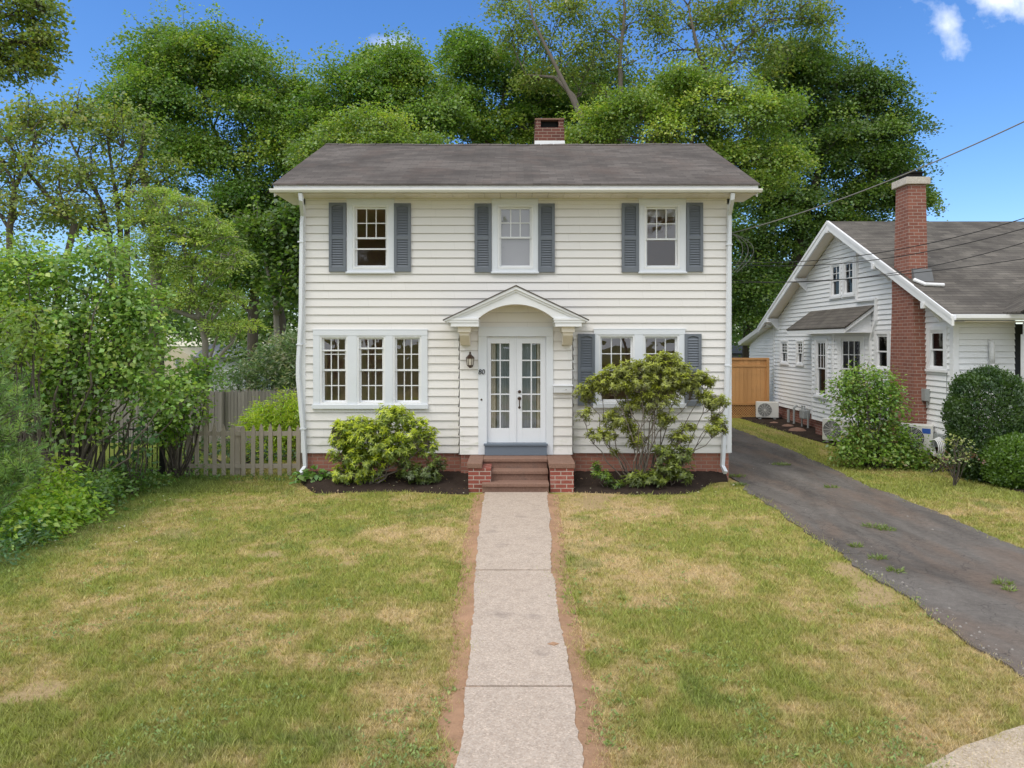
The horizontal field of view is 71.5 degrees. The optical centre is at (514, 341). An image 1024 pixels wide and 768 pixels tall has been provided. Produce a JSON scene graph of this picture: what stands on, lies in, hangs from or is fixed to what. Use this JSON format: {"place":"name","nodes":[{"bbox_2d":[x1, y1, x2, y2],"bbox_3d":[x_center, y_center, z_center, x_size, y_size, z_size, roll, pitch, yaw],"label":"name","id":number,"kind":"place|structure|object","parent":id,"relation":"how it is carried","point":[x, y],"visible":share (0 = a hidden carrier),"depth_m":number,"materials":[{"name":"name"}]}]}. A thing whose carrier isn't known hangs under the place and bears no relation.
{"place":"outdoors","nodes":[
{"label":"outdoors","id":0,"kind":"place"},
{"bbox_2d":[0,346,1023,767],"bbox_3d":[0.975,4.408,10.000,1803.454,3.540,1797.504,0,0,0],"label":"ground","id":1,"kind":"structure","parent":0,"point":[596,500],"depth_m":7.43,"materials":[{"name":"green plant"}]},
{"bbox_2d":[0,303,64,523],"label":"pine tree","id":2,"kind":"object","parent":1,"relation":"on","point":[10,451],"visible":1,"depth_m":9.49,"materials":[{"name":"plant"}]},
{"bbox_2d":[0,513,67,566],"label":"fern clump","id":3,"kind":"object","parent":1,"relation":"on","point":[23,540],"visible":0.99,"depth_m":8.94,"materials":[{"name":"green plant"}]},
{"bbox_2d":[0,0,76,96],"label":"overhanging tree","id":4,"kind":"object","parent":1,"relation":"on","point":[23,59],"visible":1,"depth_m":13.97,"materials":[{"name":"green plant"}]},
{"bbox_2d":[0,292,78,515],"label":"honeysuckle bush","id":5,"kind":"object","parent":1,"relation":"on","point":[25,345],"visible":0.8,"depth_m":10.86,"materials":[{"name":"green plant"}]},
{"bbox_2d":[0,227,93,459],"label":"olive shrub","id":6,"kind":"object","parent":1,"relation":"on","point":[25,249],"visible":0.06,"depth_m":14.22,"materials":[{"name":"green plant"}]},
{"bbox_2d":[8,446,91,508],"bbox_3d":[-7.091,2.140,10.960,1.109,1.150,1.708,0,0,0],"label":"creeper","id":7,"kind":"object","parent":1,"relation":"on","point":[56,468],"visible":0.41,"depth_m":10.91,"materials":[{"name":"green plant"}]},
{"bbox_2d":[0,463,114,549],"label":"leafy weeds","id":8,"kind":"object","parent":1,"relation":"on","point":[45,507],"visible":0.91,"depth_m":9.85,"materials":[{"name":"green plant"}]},
{"bbox_2d":[0,79,125,426],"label":"sparse tree","id":9,"kind":"object","parent":1,"relation":"on","point":[29,127],"visible":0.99,"depth_m":18.92,"materials":[{"name":"green plant"}]},
{"bbox_2d":[18,422,164,476],"bbox_3d":[-8.634,2.135,14.255,3.598,1.050,0.093,0,0,10],"label":"iron fence","id":10,"kind":"object","parent":1,"relation":"on","point":[162,465],"visible":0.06,"depth_m":14.02,"materials":[{"name":"black metal"}]},
{"bbox_2d":[0,219,213,489],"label":"lilac bush","id":11,"kind":"object","parent":1,"relation":"on","point":[74,433],"visible":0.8,"depth_m":12.11,"materials":[{"name":"green plant"}]},
{"bbox_2d":[18,77,195,391],"bbox_3d":[-11.900,-2.288,21.032,4.713,10.825,3.210,0,0,0],"label":"sparse tree","id":12,"kind":"object","parent":1,"relation":"on","point":[112,128],"visible":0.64,"depth_m":20.87,"materials":[{"name":"green plant"}]},
{"bbox_2d":[37,461,180,514],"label":"leafy weeds","id":13,"kind":"object","parent":1,"relation":"on","point":[118,483],"visible":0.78,"depth_m":11.79,"materials":[{"name":"green plant"}]},
{"bbox_2d":[104,412,165,493],"bbox_3d":[-6.674,1.971,12.437,1.073,1.495,0.967,0,0,0],"label":"lilac bush","id":14,"kind":"object","parent":1,"relation":"on","point":[137,441],"visible":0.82,"depth_m":12.40,"materials":[{"name":"green plant"}]},
{"bbox_2d":[52,388,299,443],"bbox_3d":[-8.630,2.579,19.957,8.739,2.562,0.158,0,0,0],"label":"stockade fence","id":15,"kind":"object","parent":1,"relation":"on","point":[227,410],"visible":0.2,"depth_m":20.00,"materials":[{"name":"grey wood"}]},
{"bbox_2d":[122,348,230,477],"bbox_3d":[-6.366,1.427,13.644,1.978,2.590,1.410,0,0,0],"label":"honeysuckle bush","id":16,"kind":"object","parent":1,"relation":"on","point":[171,432],"visible":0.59,"depth_m":13.58,"materials":[{"name":"green plant"}]},
{"bbox_2d":[103,182,271,452],"bbox_3d":[-7.839,-0.535,16.943,3.942,6.607,1.939,0,0,8],"label":"hemlock tree","id":17,"kind":"object","parent":1,"relation":"on","point":[194,232],"visible":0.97,"depth_m":16.84,"materials":[{"name":"green plant"}]},
{"bbox_2d":[76,0,332,390],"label":"maple tree","id":18,"kind":"object","parent":1,"relation":"on","point":[171,75],"visible":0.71,"depth_m":28.66,"materials":[{"name":"green plant"}]},
{"bbox_2d":[164,344,270,391],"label":"house","id":19,"kind":"structure","parent":1,"relation":"on","point":[185,353],"depth_m":47.00,"materials":[{"name":"white paint"}]},
{"bbox_2d":[169,460,292,481],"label":"garden plants","id":20,"kind":"object","parent":1,"relation":"on","point":[217,478],"visible":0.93,"depth_m":13.58,"materials":[{"name":"green plant"}]},
{"bbox_2d":[166,426,295,470],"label":"garden plants","id":21,"kind":"object","parent":1,"relation":"on","point":[248,451],"visible":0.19,"depth_m":14.88,"materials":[{"name":"green plant"}]},
{"bbox_2d":[167,423,302,475],"bbox_3d":[-5.495,2.186,14.075,2.710,1.147,0.189,0,0,0],"label":"picket fence","id":22,"kind":"object","parent":1,"relation":"on","point":[237,464],"visible":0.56,"depth_m":13.98,"materials":[{"name":"grey wood"}]},
{"bbox_2d":[210,324,297,397],"bbox_3d":[-7.168,1.398,21.029,4.125,3.852,2.681,0,0,0],"label":"butterfly bush","id":23,"kind":"object","parent":1,"relation":"on","point":[282,361],"visible":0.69,"depth_m":20.62,"materials":[{"name":"green plant"}]},
{"bbox_2d":[214,195,299,386],"bbox_3d":[-8.015,-0.940,25.072,4.774,9.115,3.658,0,0,0],"label":"dark tree","id":24,"kind":"object","parent":1,"relation":"on","point":[277,236],"visible":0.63,"depth_m":24.32,"materials":[{"name":"green plant"}]},
{"bbox_2d":[226,380,299,462],"bbox_3d":[-5.440,1.795,15.995,2.136,1.863,1.574,0,0,0],"label":"forsythia bush","id":25,"kind":"object","parent":1,"relation":"on","point":[284,418],"visible":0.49,"depth_m":15.84,"materials":[{"name":"green plant"}]},
{"bbox_2d":[276,89,458,170],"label":"leafy tree","id":26,"kind":"object","parent":1,"relation":"on","point":[383,127],"visible":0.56,"depth_m":24.45,"materials":[{"name":"green plant"}]},
{"bbox_2d":[266,23,483,175],"bbox_3d":[-5.602,-4.484,29.000,8.686,16.726,6.165,0,0,0],"label":"maple tree","id":27,"kind":"object","parent":1,"relation":"on","point":[405,73],"visible":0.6,"depth_m":27.92,"materials":[{"name":"green plant"}]},
{"bbox_2d":[296,470,468,494],"bbox_3d":[-2.475,2.572,13.038,3.350,0.192,1.423,0,0,0],"label":"mulch bed","id":28,"kind":"object","parent":1,"relation":"on","point":[455,482],"visible":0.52,"depth_m":12.72,"materials":[{"name":"brown soil"}]},
{"bbox_2d":[289,465,332,484],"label":"hosta","id":29,"kind":"object","parent":28,"relation":"on","point":[311,476],"visible":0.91,"depth_m":13.06,"materials":[{"name":"green plant"}]},
{"bbox_2d":[325,403,440,484],"bbox_3d":[-2.379,1.909,12.927,2.132,1.604,1.030,0,0,0],"label":"rhododendron bush","id":30,"kind":"object","parent":28,"relation":"on","point":[356,433],"visible":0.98,"depth_m":12.76,"materials":[{"name":"green plant"}]},
{"bbox_2d":[395,454,447,484],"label":"azalea bush","id":31,"kind":"object","parent":28,"relation":"on","point":[431,474],"visible":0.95,"depth_m":12.78,"materials":[{"name":"green plant"}]},
{"bbox_2d":[55,473,734,547],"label":"fallen leaves","id":32,"kind":"object","parent":1,"relation":"on","point":[314,491],"visible":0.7,"depth_m":11.68,"materials":[{"name":"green plant"}]},
{"bbox_2d":[115,142,788,391],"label":"distant woods","id":33,"kind":"object","parent":1,"relation":"on","point":[186,328],"visible":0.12,"depth_m":43.54,"materials":[{"name":"green plant"}]},
{"bbox_2d":[429,493,484,767],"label":"dirt strip","id":34,"kind":"object","parent":1,"relation":"on","point":[453,727],"visible":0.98,"depth_m":6.00,"materials":[{"name":"brown soil"}]},
{"bbox_2d":[420,18,609,144],"bbox_3d":[-0.276,-5.705,31.042,8.700,16.931,5.015,0,0,0],"label":"maple tree","id":35,"kind":"object","parent":1,"relation":"on","point":[468,51],"visible":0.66,"depth_m":30.24,"materials":[{"name":"green plant"}]},
{"bbox_2d":[269,118,762,480],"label":"house","id":36,"kind":"structure","parent":1,"relation":"on","point":[527,276],"depth_m":13.58,"materials":[{"name":"white wood"}]},
{"bbox_2d":[320,336,347,403],"bbox_3d":[-3.452,0.549,13.620,0.537,1.314,0.130,0,0,0],"label":"window","id":37,"kind":"structure","parent":36,"relation":"in","point":[322,338],"depth_m":13.63,"materials":[{"name":"white paint"}]},
{"bbox_2d":[353,205,387,268],"bbox_3d":[-2.750,-1.993,13.620,0.684,1.218,0.130,0,0,0],"label":"window","id":38,"kind":"structure","parent":36,"relation":"in","point":[368,252],"depth_m":13.66,"materials":[{"name":"white paint"}]},
{"bbox_2d":[357,336,384,403],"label":"window","id":39,"kind":"structure","parent":36,"relation":"in","point":[359,338],"depth_m":13.63,"materials":[{"name":"white paint"}]},
{"bbox_2d":[393,336,421,403],"bbox_3d":[-2.051,0.549,13.620,0.551,1.314,0.130,0,0,0],"label":"window","id":40,"kind":"structure","parent":36,"relation":"in","point":[395,401],"depth_m":13.63,"materials":[{"name":"white paint"}]},
{"bbox_2d":[466,352,473,367],"bbox_3d":[-0.831,0.349,13.287,0.164,0.314,0.195,0,0,0],"label":"wall lantern","id":41,"kind":"object","parent":36,"relation":"attached to","point":[470,360],"depth_m":13.22,"materials":[{"name":"brown metal"}]},
{"bbox_2d":[487,337,516,442],"bbox_3d":[-0.242,0.911,13.478,0.554,2.001,0.164,0,0,0],"label":"door","id":42,"kind":"structure","parent":36,"relation":"in","point":[506,430],"depth_m":13.41,"materials":[{"name":"white paint"}]},
{"bbox_2d":[498,205,532,268],"bbox_3d":[0.015,-1.993,13.628,0.684,1.218,0.145,0,0,0],"label":"window","id":43,"kind":"structure","parent":36,"relation":"in","point":[515,222],"depth_m":13.70,"materials":[{"name":"white paint"}]},
{"bbox_2d":[517,337,545,442],"bbox_3d":[0.308,0.911,13.451,0.562,2.001,0.222,0,0,0],"label":"door","id":44,"kind":"structure","parent":36,"relation":"in","point":[527,432],"depth_m":13.41,"materials":[{"name":"white paint"}]},
{"bbox_2d":[553,384,572,392],"bbox_3d":[0.905,0.891,13.324,0.376,0.167,0.108,0,0,0],"label":"mailbox","id":45,"kind":"object","parent":36,"relation":"attached to","point":[562,388],"visible":1,"depth_m":13.29,"materials":[{"name":"white paint"}]},
{"bbox_2d":[599,335,634,402],"bbox_3d":[1.946,0.530,13.620,0.689,1.315,0.130,0,0,0],"label":"window","id":46,"kind":"structure","parent":36,"relation":"in","point":[606,399],"depth_m":13.63,"materials":[{"name":"white paint"}]},
{"bbox_2d":[643,335,678,401],"bbox_3d":[2.795,0.530,13.620,0.694,1.315,0.130,0,0,0],"label":"window","id":47,"kind":"structure","parent":36,"relation":"in","point":[676,337],"depth_m":13.61,"materials":[{"name":"white paint"}]},
{"bbox_2d":[644,205,679,268],"bbox_3d":[2.813,-1.993,13.628,0.678,1.218,0.145,0,0,0],"label":"window","id":48,"kind":"structure","parent":36,"relation":"in","point":[659,253],"depth_m":13.66,"materials":[{"name":"white paint"}]},
{"bbox_2d":[732,121,1023,232],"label":"utility cable","id":49,"kind":"object","parent":36,"relation":"attached to","point":[888,180],"visible":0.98,"depth_m":11.08,"materials":[{"name":"black rubber"}]},
{"bbox_2d":[732,234,753,271],"bbox_3d":[4.409,-1.709,13.751,0.441,0.760,0.011,0,0,0],"label":"drip loop","id":50,"kind":"object","parent":49,"relation":"hanging from","point":[742,251],"visible":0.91,"depth_m":13.74,"materials":[{"name":"black rubber"}]},
{"bbox_2d":[732,258,1023,282],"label":"utility cable","id":51,"kind":"object","parent":36,"relation":"attached to","point":[875,276],"visible":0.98,"depth_m":12.06,"materials":[{"name":"black rubber"}]},
{"bbox_2d":[733,228,1023,265],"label":"utility cable","id":52,"kind":"object","parent":36,"relation":"attached to","point":[890,257],"visible":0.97,"depth_m":12.09,"materials":[{"name":"black rubber"}]},
{"bbox_2d":[734,242,1023,282],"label":"utility cable","id":53,"kind":"object","parent":36,"relation":"attached to","point":[901,271],"visible":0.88,"depth_m":11.95,"materials":[{"name":"black rubber"}]},
{"bbox_2d":[738,218,1023,262],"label":"utility cable","id":54,"kind":"object","parent":36,"relation":"attached to","point":[881,252],"visible":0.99,"depth_m":12.16,"materials":[{"name":"black rubber"}]},
{"bbox_2d":[455,492,583,767],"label":"footpath","id":55,"kind":"structure","parent":1,"relation":"on","point":[519,707],"depth_m":5.94,"materials":[{"name":"concrete"}]},
{"bbox_2d":[467,455,574,493],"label":"front steps","id":56,"kind":"structure","parent":1,"relation":"on","point":[510,473],"depth_m":12.55,"materials":[{"name":"red brick"}]},
{"bbox_2d":[547,493,613,767],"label":"dirt strip","id":57,"kind":"object","parent":1,"relation":"on","point":[582,713],"visible":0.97,"depth_m":5.83,"materials":[{"name":"brown soil"}]},
{"bbox_2d":[511,34,682,143],"bbox_3d":[3.773,-5.670,32.666,10.274,16.824,6.030,0,0,0],"label":"maple tree","id":58,"kind":"object","parent":1,"relation":"on","point":[605,76],"visible":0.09,"depth_m":32.09,"materials":[{"name":"green plant"}]},
{"bbox_2d":[571,471,727,494],"bbox_3d":[2.515,2.572,13.034,3.050,0.192,1.432,0,0,0],"label":"mulch bed","id":59,"kind":"object","parent":1,"relation":"on","point":[588,482],"visible":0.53,"depth_m":12.75,"materials":[{"name":"brown soil"}]},
{"bbox_2d":[589,461,624,488],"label":"azalea bush","id":60,"kind":"object","parent":59,"relation":"on","point":[606,479],"visible":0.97,"depth_m":12.56,"materials":[{"name":"green plant"}]},
{"bbox_2d":[572,350,731,483],"bbox_3d":[2.443,1.390,12.769,2.882,2.503,0.993,0,0,0],"label":"rhododendron bush","id":61,"kind":"object","parent":59,"relation":"on","point":[676,375],"visible":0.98,"depth_m":12.66,"materials":[{"name":"green plant"}]},
{"bbox_2d":[620,444,696,488],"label":"bush","id":62,"kind":"object","parent":59,"relation":"on","point":[675,470],"visible":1,"depth_m":12.56,"materials":[{"name":"green plant"}]},
{"bbox_2d":[476,0,853,143],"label":"tall tree","id":63,"kind":"object","parent":1,"relation":"on","point":[659,25],"visible":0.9,"depth_m":27.92,"materials":[{"name":"green plant"}]},
{"bbox_2d":[555,40,829,212],"bbox_3d":[5.742,-3.620,23.851,9.381,12.775,4.056,0,0,10],"label":"leafy tree","id":64,"kind":"object","parent":1,"relation":"on","point":[768,169],"visible":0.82,"depth_m":23.39,"materials":[{"name":"green plant"}]},
{"bbox_2d":[732,343,741,357],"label":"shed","id":65,"kind":"structure","parent":1,"relation":"on","point":[736,353],"depth_m":34.15,"materials":[{"name":"grey"}]},
{"bbox_2d":[741,417,852,446],"bbox_3d":[8.400,2.645,20.800,1.400,0.070,7.600,0,0,0],"label":"dirt margin","id":66,"kind":"object","parent":1,"relation":"on","point":[810,433],"visible":0.43,"depth_m":21.70,"materials":[{"name":"brown soil"}]},
{"bbox_2d":[756,401,781,418],"bbox_3d":[8.605,2.351,24.039,0.888,0.622,0.401,0,0,5],"label":"air conditioner","id":67,"kind":"object","parent":66,"relation":"on","point":[767,409],"visible":0.96,"depth_m":23.90,"materials":[{"name":"white metal"}]},
{"bbox_2d":[788,427,805,430],"bbox_3d":[8.309,2.603,20.907,0.552,0.154,0.430,0,0,0],"label":"rock","id":68,"kind":"object","parent":66,"relation":"on","point":[796,429],"visible":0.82,"depth_m":20.80,"materials":[{"name":"red stone"}]},
{"bbox_2d":[787,405,809,427],"bbox_3d":[8.862,2.309,22.232,0.241,0.702,1.624,0,0,3],"label":"gas meter","id":69,"kind":"object","parent":66,"relation":"on","point":[804,413],"visible":0.89,"depth_m":21.69,"materials":[{"name":"grey metal"}]},
{"bbox_2d":[726,19,949,357],"bbox_3d":[13.372,-5.501,31.101,10.556,16.530,6.043,0,0,0],"label":"maple tree","id":70,"kind":"object","parent":1,"relation":"on","point":[857,135],"visible":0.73,"depth_m":30.07,"materials":[{"name":"green plant"}]},
{"bbox_2d":[822,417,856,442],"bbox_3d":[8.448,2.341,18.397,0.888,0.663,0.402,0,0,43],"label":"air conditioner","id":71,"kind":"object","parent":1,"relation":"on","point":[827,429],"visible":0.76,"depth_m":18.44,"materials":[{"name":"white metal"}]},
{"bbox_2d":[816,355,942,471],"bbox_3d":[7.745,1.502,15.029,2.641,2.450,1.531,0,0,0],"label":"vine bush","id":72,"kind":"object","parent":1,"relation":"on","point":[871,449],"visible":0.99,"depth_m":14.85,"materials":[{"name":"green plant"}]},
{"bbox_2d":[738,171,1023,468],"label":"bungalow","id":73,"kind":"object","parent":1,"relation":"on","point":[934,332],"visible":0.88,"depth_m":17.39,"materials":[{"name":"white plastic"}]},
{"bbox_2d":[779,340,788,364],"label":"window","id":74,"kind":"structure","parent":73,"relation":"in","point":[784,352],"depth_m":24.11,"materials":[{"name":"white paint"}]},
{"bbox_2d":[795,340,803,365],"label":"window","id":75,"kind":"structure","parent":73,"relation":"in","point":[799,343],"depth_m":22.64,"materials":[{"name":"white paint"}]},
{"bbox_2d":[813,338,844,398],"bbox_3d":[8.655,0.745,19.625,0.470,1.970,1.100,0,0,0],"label":"window","id":76,"kind":"structure","parent":73,"relation":"in","point":[820,344],"depth_m":19.89,"materials":[{"name":"white paint"}]},
{"bbox_2d":[828,261,851,298],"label":"window","id":77,"kind":"structure","parent":73,"relation":"in","point":[835,287],"depth_m":20.15,"materials":[{"name":"white paint"}]},
{"bbox_2d":[841,258,854,297],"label":"window","id":78,"kind":"structure","parent":73,"relation":"in","point":[844,266],"depth_m":19.36,"materials":[{"name":"white paint"}]},
{"bbox_2d":[836,336,864,400],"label":"window","id":79,"kind":"structure","parent":73,"relation":"in","point":[851,346],"depth_m":18.75,"materials":[{"name":"white paint"}]},
{"bbox_2d":[872,330,890,371],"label":"window","id":80,"kind":"structure","parent":73,"relation":"in","point":[882,341],"depth_m":17.76,"materials":[{"name":"white paint"}]},
{"bbox_2d":[921,389,945,447],"bbox_3d":[8.970,1.640,15.397,0.180,1.200,1.195,0,0,0],"label":"electric meter","id":81,"kind":"object","parent":73,"relation":"attached to","point":[925,394],"visible":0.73,"depth_m":15.50,"materials":[{"name":"grey metal"}]},
{"bbox_2d":[925,326,948,372],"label":"window","id":82,"kind":"structure","parent":73,"relation":"in","point":[936,336],"depth_m":15.48,"materials":[{"name":"white paint"}]},
{"bbox_2d":[930,437,945,458],"bbox_3d":[8.890,2.240,14.951,0.146,0.461,0.420,0,0,0],"label":"hose coil","id":83,"kind":"object","parent":73,"relation":"hanging from","point":[938,439],"visible":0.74,"depth_m":14.88,"materials":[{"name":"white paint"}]},
{"bbox_2d":[898,423,937,463],"bbox_3d":[8.803,2.230,15.453,0.834,0.860,0.404,0,0,21],"label":"air conditioner","id":84,"kind":"object","parent":1,"relation":"on","point":[925,430],"visible":0.26,"depth_m":15.28,"materials":[{"name":"white metal"}]},
{"bbox_2d":[915,456,951,472],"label":"ground ivy","id":85,"kind":"object","parent":1,"relation":"on","point":[939,468],"visible":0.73,"depth_m":14.56,"materials":[{"name":"green plant"}]},
{"bbox_2d":[928,433,985,485],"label":"sapling","id":86,"kind":"object","parent":1,"relation":"on","point":[960,461],"visible":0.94,"depth_m":12.98,"materials":[{"name":"green plant"}]},
{"bbox_2d":[945,469,1023,492],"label":"side bed","id":87,"kind":"object","parent":1,"relation":"on","point":[1021,491],"visible":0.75,"depth_m":12.68,"materials":[{"name":"brown soil"}]},
{"bbox_2d":[940,364,1023,482],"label":"round shrub","id":88,"kind":"object","parent":87,"relation":"on","point":[968,389],"visible":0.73,"depth_m":13.37,"materials":[{"name":"green plant"}]},
{"bbox_2d":[977,429,1023,488],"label":"shrub","id":89,"kind":"object","parent":87,"relation":"on","point":[992,452],"visible":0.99,"depth_m":12.78,"materials":[{"name":"green plant"}]},
{"bbox_2d":[0,0,1023,345],"label":"sky","id":90,"kind":"structure","parent":0,"point":[969,52],"materials":[{"name":"blue"}]},
{"bbox_2d":[729,427,1023,676],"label":"driveway","id":91,"kind":"structure","parent":0,"point":[955,566],"depth_m":9.29,"materials":[{"name":"grey asphalt"}]},
{"bbox_2d":[729,474,746,476],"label":"weed tuft","id":92,"kind":"object","parent":91,"relation":"on","point":[731,475],"visible":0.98,"depth_m":13.87,"materials":[{"name":"green plant"}]},
{"bbox_2d":[730,481,746,486],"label":"weed tuft","id":93,"kind":"object","parent":91,"relation":"on","point":[740,482],"visible":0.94,"depth_m":13.09,"materials":[{"name":"green plant"}]},
{"bbox_2d":[732,358,768,417],"bbox_3d":[6.542,1.615,25.095,4.517,2.090,1.110,0,0,0],"label":"privacy fence","id":94,"kind":"object","parent":91,"relation":"on","point":[750,382],"visible":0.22,"depth_m":24.60,"materials":[{"name":"orange wood"}]},
{"bbox_2d":[771,461,788,465],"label":"weed tuft","id":95,"kind":"object","parent":91,"relation":"on","point":[780,463],"visible":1,"depth_m":15.23,"materials":[{"name":"green plant"}]},
{"bbox_2d":[822,484,838,487],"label":"weed tuft","id":96,"kind":"object","parent":91,"relation":"on","point":[826,486],"visible":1,"depth_m":12.84,"materials":[{"name":"green plant"}]},
{"bbox_2d":[847,542,863,547],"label":"weed tuft","id":97,"kind":"object","parent":91,"relation":"on","point":[851,545],"visible":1,"depth_m":9.15,"materials":[{"name":"green plant"}]},
{"bbox_2d":[860,521,886,527],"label":"weed tuft","id":98,"kind":"object","parent":91,"relation":"on","point":[869,525],"visible":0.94,"depth_m":10.13,"materials":[{"name":"green plant"}]},
{"bbox_2d":[867,552,887,559],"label":"weed tuft","id":99,"kind":"object","parent":91,"relation":"on","point":[878,556],"visible":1,"depth_m":8.66,"materials":[{"name":"green plant"}]},
{"bbox_2d":[876,525,897,530],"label":"weed tuft","id":100,"kind":"object","parent":91,"relation":"on","point":[884,528],"visible":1,"depth_m":9.96,"materials":[{"name":"green plant"}]},
{"bbox_2d":[885,565,904,573],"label":"weed tuft","id":101,"kind":"object","parent":91,"relation":"on","point":[891,569],"visible":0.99,"depth_m":8.18,"materials":[{"name":"green plant"}]},
{"bbox_2d":[991,576,1015,585],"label":"weed tuft","id":102,"kind":"object","parent":91,"relation":"on","point":[1002,581],"visible":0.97,"depth_m":7.75,"materials":[{"name":"green plant"}]},
{"bbox_2d":[1001,584,1018,591],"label":"weed tuft","id":103,"kind":"object","parent":91,"relation":"on","point":[1011,589],"visible":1,"depth_m":7.56,"materials":[{"name":"green plant"}]},
{"bbox_2d":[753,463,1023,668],"bbox_3d":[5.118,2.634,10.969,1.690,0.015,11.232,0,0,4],"label":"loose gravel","id":104,"kind":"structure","parent":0,"point":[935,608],"depth_m":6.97,"materials":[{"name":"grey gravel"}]},
{"bbox_2d":[920,725,1023,767],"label":"pavement","id":105,"kind":"structure","parent":0,"point":[1007,761],"depth_m":4.53,"materials":[{"name":"beige concrete"}]}
]}

